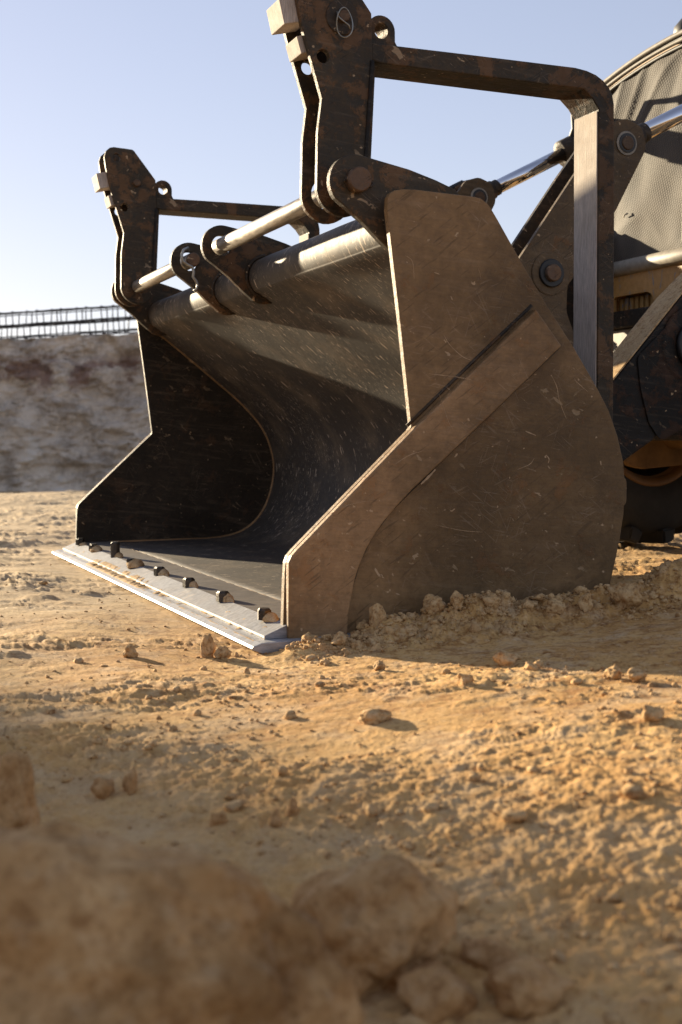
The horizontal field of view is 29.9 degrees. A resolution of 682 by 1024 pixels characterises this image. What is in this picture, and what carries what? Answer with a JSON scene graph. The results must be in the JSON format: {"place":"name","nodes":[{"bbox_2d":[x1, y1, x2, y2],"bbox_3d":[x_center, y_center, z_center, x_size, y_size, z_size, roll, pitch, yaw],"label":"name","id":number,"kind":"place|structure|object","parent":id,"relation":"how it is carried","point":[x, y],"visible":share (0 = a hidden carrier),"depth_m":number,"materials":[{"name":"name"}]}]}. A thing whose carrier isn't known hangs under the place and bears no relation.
{"place":"outdoors","nodes":[
{"label":"outdoors","id":0,"kind":"place"},
{"bbox_2d":[0,332,150,491],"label":"quarry face","id":1,"kind":"object","parent":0,"point":[74,413],"visible":0.15,"depth_m":23.90},
{"bbox_2d":[0,305,137,339],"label":"rebar cage","id":2,"kind":"object","parent":1,"relation":"on","point":[74,322],"visible":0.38,"depth_m":24.03,"materials":[{"name":"metal"}]},
{"bbox_2d":[0,490,681,1023],"bbox_3d":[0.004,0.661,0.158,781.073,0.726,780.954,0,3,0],"label":"ground","id":3,"kind":"structure","parent":0,"point":[430,706],"depth_m":1.80,"materials":[{"name":"beige soil"}]},
{"bbox_2d":[0,751,39,829],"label":"stone","id":4,"kind":"object","parent":3,"relation":"on","point":[19,810],"visible":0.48,"depth_m":1.45,"materials":[{"name":"brown stone"}]},
{"bbox_2d":[90,776,114,799],"bbox_3d":[-0.315,0.365,1.687,0.031,0.032,0.028,0,3,2],"label":"stone","id":5,"kind":"object","parent":3,"relation":"on","point":[101,788],"visible":1,"depth_m":1.68,"materials":[{"name":"brown stone"}]},
{"bbox_2d":[122,767,137,795],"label":"stone","id":6,"kind":"object","parent":3,"relation":"on","point":[129,781],"visible":0.98,"depth_m":1.69,"materials":[{"name":"brown stone"}]},
{"bbox_2d":[122,645,137,657],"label":"clod","id":7,"kind":"object","parent":3,"relation":"on","point":[130,651],"visible":1,"depth_m":2.73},
{"bbox_2d":[0,820,364,1023],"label":"boulder","id":8,"kind":"object","parent":3,"relation":"on","point":[100,928],"visible":1,"depth_m":0.84,"materials":[{"name":"stone"}]},
{"bbox_2d":[200,633,215,657],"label":"clod","id":9,"kind":"object","parent":3,"relation":"on","point":[208,646],"visible":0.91,"depth_m":2.76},
{"bbox_2d":[209,811,227,826],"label":"stone","id":10,"kind":"object","parent":3,"relation":"on","point":[219,818],"visible":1,"depth_m":1.54,"materials":[{"name":"brown stone"}]},
{"bbox_2d":[214,646,231,659],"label":"clod","id":11,"kind":"object","parent":3,"relation":"on","point":[222,652],"visible":1,"depth_m":2.75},
{"bbox_2d":[269,808,280,827],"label":"stone","id":12,"kind":"object","parent":3,"relation":"on","point":[275,820],"visible":0.99,"depth_m":1.53,"materials":[{"name":"brown stone"}]},
{"bbox_2d":[286,797,297,816],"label":"stone","id":13,"kind":"object","parent":3,"relation":"on","point":[292,807],"visible":1,"depth_m":1.56,"materials":[{"name":"brown stone"}]},
{"bbox_2d":[52,154,625,653],"bbox_3d":[-0.145,-0.332,4.159,1.168,1.121,2.580,-2,4,-22],"label":"loader bucket","id":14,"kind":"object","parent":3,"relation":"on","point":[388,398],"visible":0.98,"depth_m":3.16,"materials":[{"name":"brown metal"}]},
{"bbox_2d":[59,542,278,640],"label":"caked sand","id":15,"kind":"structure","parent":14,"relation":"in","point":[228,597],"depth_m":4.00,"materials":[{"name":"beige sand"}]},
{"bbox_2d":[92,147,319,306],"bbox_3d":[-0.524,-0.723,5.119,0.913,1.374,0.152,-2,4,-22],"label":"fold over fork","id":16,"kind":"object","parent":14,"relation":"hanging from","point":[126,183],"visible":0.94,"depth_m":4.94,"materials":[{"name":"black metal"}]},
{"bbox_2d":[267,0,613,421],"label":"fold over fork","id":17,"kind":"object","parent":14,"relation":"hanging from","point":[344,52],"visible":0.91,"depth_m":3.11,"materials":[{"name":"black metal"}]},
{"bbox_2d":[331,631,346,647],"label":"clod","id":18,"kind":"object","parent":3,"relation":"on","point":[340,638],"visible":0.98,"depth_m":2.73,"materials":[{"name":"beige stone"}]},
{"bbox_2d":[0,659,681,1023],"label":"foreground crumbs","id":19,"kind":"object","parent":3,"relation":"on","point":[647,972],"visible":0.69,"depth_m":1.53,"materials":[{"name":"beige soil"}]},
{"bbox_2d":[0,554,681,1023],"bbox_3d":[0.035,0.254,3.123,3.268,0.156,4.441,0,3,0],"label":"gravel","id":20,"kind":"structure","parent":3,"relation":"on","point":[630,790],"depth_m":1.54,"materials":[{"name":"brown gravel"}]},
{"bbox_2d":[345,967,374,1001],"bbox_3d":[0.006,0.417,1.132,0.051,0.049,0.047,3,5,43],"label":"stone","id":21,"kind":"object","parent":3,"relation":"on","point":[363,981],"visible":0.32,"depth_m":1.11,"materials":[{"name":"brown stone"}]},
{"bbox_2d":[291,854,457,993],"bbox_3d":[0.028,0.378,1.165,0.149,0.131,0.113,1,3,16],"label":"stone","id":22,"kind":"object","parent":3,"relation":"on","point":[383,918],"visible":0.74,"depth_m":1.13,"materials":[{"name":"brown stone"}]},
{"bbox_2d":[358,708,391,724],"bbox_3d":[0.052,0.315,1.965,0.052,0.028,0.046,-1,3,-3],"label":"rock","id":23,"kind":"object","parent":3,"relation":"on","point":[373,716],"visible":0.95,"depth_m":1.95,"materials":[{"name":"beige stone"}]},
{"bbox_2d":[369,603,386,627],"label":"clod","id":24,"kind":"object","parent":3,"relation":"on","point":[377,614],"visible":0.96,"depth_m":2.86,"materials":[{"name":"beige soil"}]},
{"bbox_2d":[373,660,384,670],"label":"clod","id":25,"kind":"object","parent":3,"relation":"on","point":[378,665],"visible":0.94,"depth_m":2.45,"materials":[{"name":"beige stone"}]},
{"bbox_2d":[381,958,425,992],"bbox_3d":[0.051,0.411,1.141,0.057,0.052,0.051,1,3,16],"label":"stone","id":26,"kind":"object","parent":3,"relation":"on","point":[391,984],"visible":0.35,"depth_m":1.13,"materials":[{"name":"brown stone"}]},
{"bbox_2d":[420,594,446,614],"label":"clod","id":27,"kind":"object","parent":3,"relation":"on","point":[432,603],"visible":0.97,"depth_m":2.90,"materials":[{"name":"beige soil"}]},
{"bbox_2d":[396,960,477,1023],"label":"stone","id":28,"kind":"object","parent":3,"relation":"on","point":[434,991],"visible":0.99,"depth_m":1.09,"materials":[{"name":"brown stone"}]},
{"bbox_2d":[450,590,462,609],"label":"clod","id":29,"kind":"object","parent":3,"relation":"on","point":[456,598],"visible":1,"depth_m":2.90,"materials":[{"name":"beige soil"}]},
{"bbox_2d":[457,673,473,685],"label":"clod","id":30,"kind":"object","parent":3,"relation":"on","point":[465,679],"visible":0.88,"depth_m":2.14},
{"bbox_2d":[279,561,681,665],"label":"berm crumbs","id":31,"kind":"object","parent":3,"relation":"on","point":[318,640],"visible":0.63,"depth_m":2.87,"materials":[{"name":"beige soil"}]},
{"bbox_2d":[284,558,680,664],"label":"berm rubble","id":32,"kind":"object","parent":3,"relation":"on","point":[409,629],"visible":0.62,"depth_m":2.85,"materials":[{"name":"beige soil"}]},
{"bbox_2d":[461,938,518,970],"bbox_3d":[0.142,0.408,1.173,0.067,0.030,0.044,2,4,33],"label":"stone","id":33,"kind":"object","parent":3,"relation":"on","point":[489,954],"visible":0.86,"depth_m":1.16,"materials":[{"name":"brown stone"}]},
{"bbox_2d":[482,593,500,609],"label":"clod","id":34,"kind":"object","parent":3,"relation":"on","point":[493,600],"visible":0.92,"depth_m":2.92,"materials":[{"name":"beige soil"}]},
{"bbox_2d":[492,650,517,666],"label":"clod","id":35,"kind":"object","parent":3,"relation":"on","point":[503,658],"visible":0.94,"depth_m":2.37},
{"bbox_2d":[521,599,533,611],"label":"clod","id":36,"kind":"object","parent":3,"relation":"on","point":[527,604],"visible":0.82,"depth_m":2.94,"materials":[{"name":"beige soil"}]},
{"bbox_2d":[483,956,574,1019],"bbox_3d":[0.163,0.410,1.100,0.072,0.051,0.063,-1,3,-14],"label":"stone","id":37,"kind":"object","parent":3,"relation":"on","point":[525,988],"visible":1,"depth_m":1.08,"materials":[{"name":"brown stone"}]},
{"bbox_2d":[524,662,540,670],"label":"clod","id":38,"kind":"object","parent":3,"relation":"on","point":[531,666],"visible":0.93,"depth_m":2.25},
{"bbox_2d":[546,599,565,614],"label":"clod","id":39,"kind":"object","parent":3,"relation":"on","point":[557,607],"visible":1,"depth_m":2.93,"materials":[{"name":"beige soil"}]},
{"bbox_2d":[449,19,681,543],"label":"wheel loader","id":40,"kind":"object","parent":3,"relation":"on","point":[645,87],"visible":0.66,"depth_m":4.76,"materials":[{"name":"brown metal"}]},
{"bbox_2d":[577,592,592,612],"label":"clod","id":41,"kind":"object","parent":3,"relation":"on","point":[585,604],"visible":0.99,"depth_m":2.94,"materials":[{"name":"beige soil"}]},
{"bbox_2d":[604,664,621,679],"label":"clod","id":42,"kind":"object","parent":3,"relation":"on","point":[614,672],"visible":0.94,"depth_m":2.11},
{"bbox_2d":[607,582,642,610],"bbox_3d":[0.669,0.204,3.000,0.066,0.082,0.085,-2,4,-26],"label":"clod","id":43,"kind":"object","parent":3,"relation":"on","point":[623,595],"visible":0.96,"depth_m":2.98,"materials":[{"name":"beige soil"}]},
{"bbox_2d":[627,667,646,682],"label":"clod","id":44,"kind":"object","parent":3,"relation":"on","point":[634,674],"visible":1,"depth_m":2.07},
{"bbox_2d":[642,705,664,722],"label":"clod","id":45,"kind":"object","parent":3,"relation":"on","point":[655,714],"visible":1,"depth_m":1.74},
{"bbox_2d":[0,0,681,339],"label":"sky","id":46,"kind":"structure","parent":0,"point":[204,93],"materials":[{"name":"blue"}]}
]}

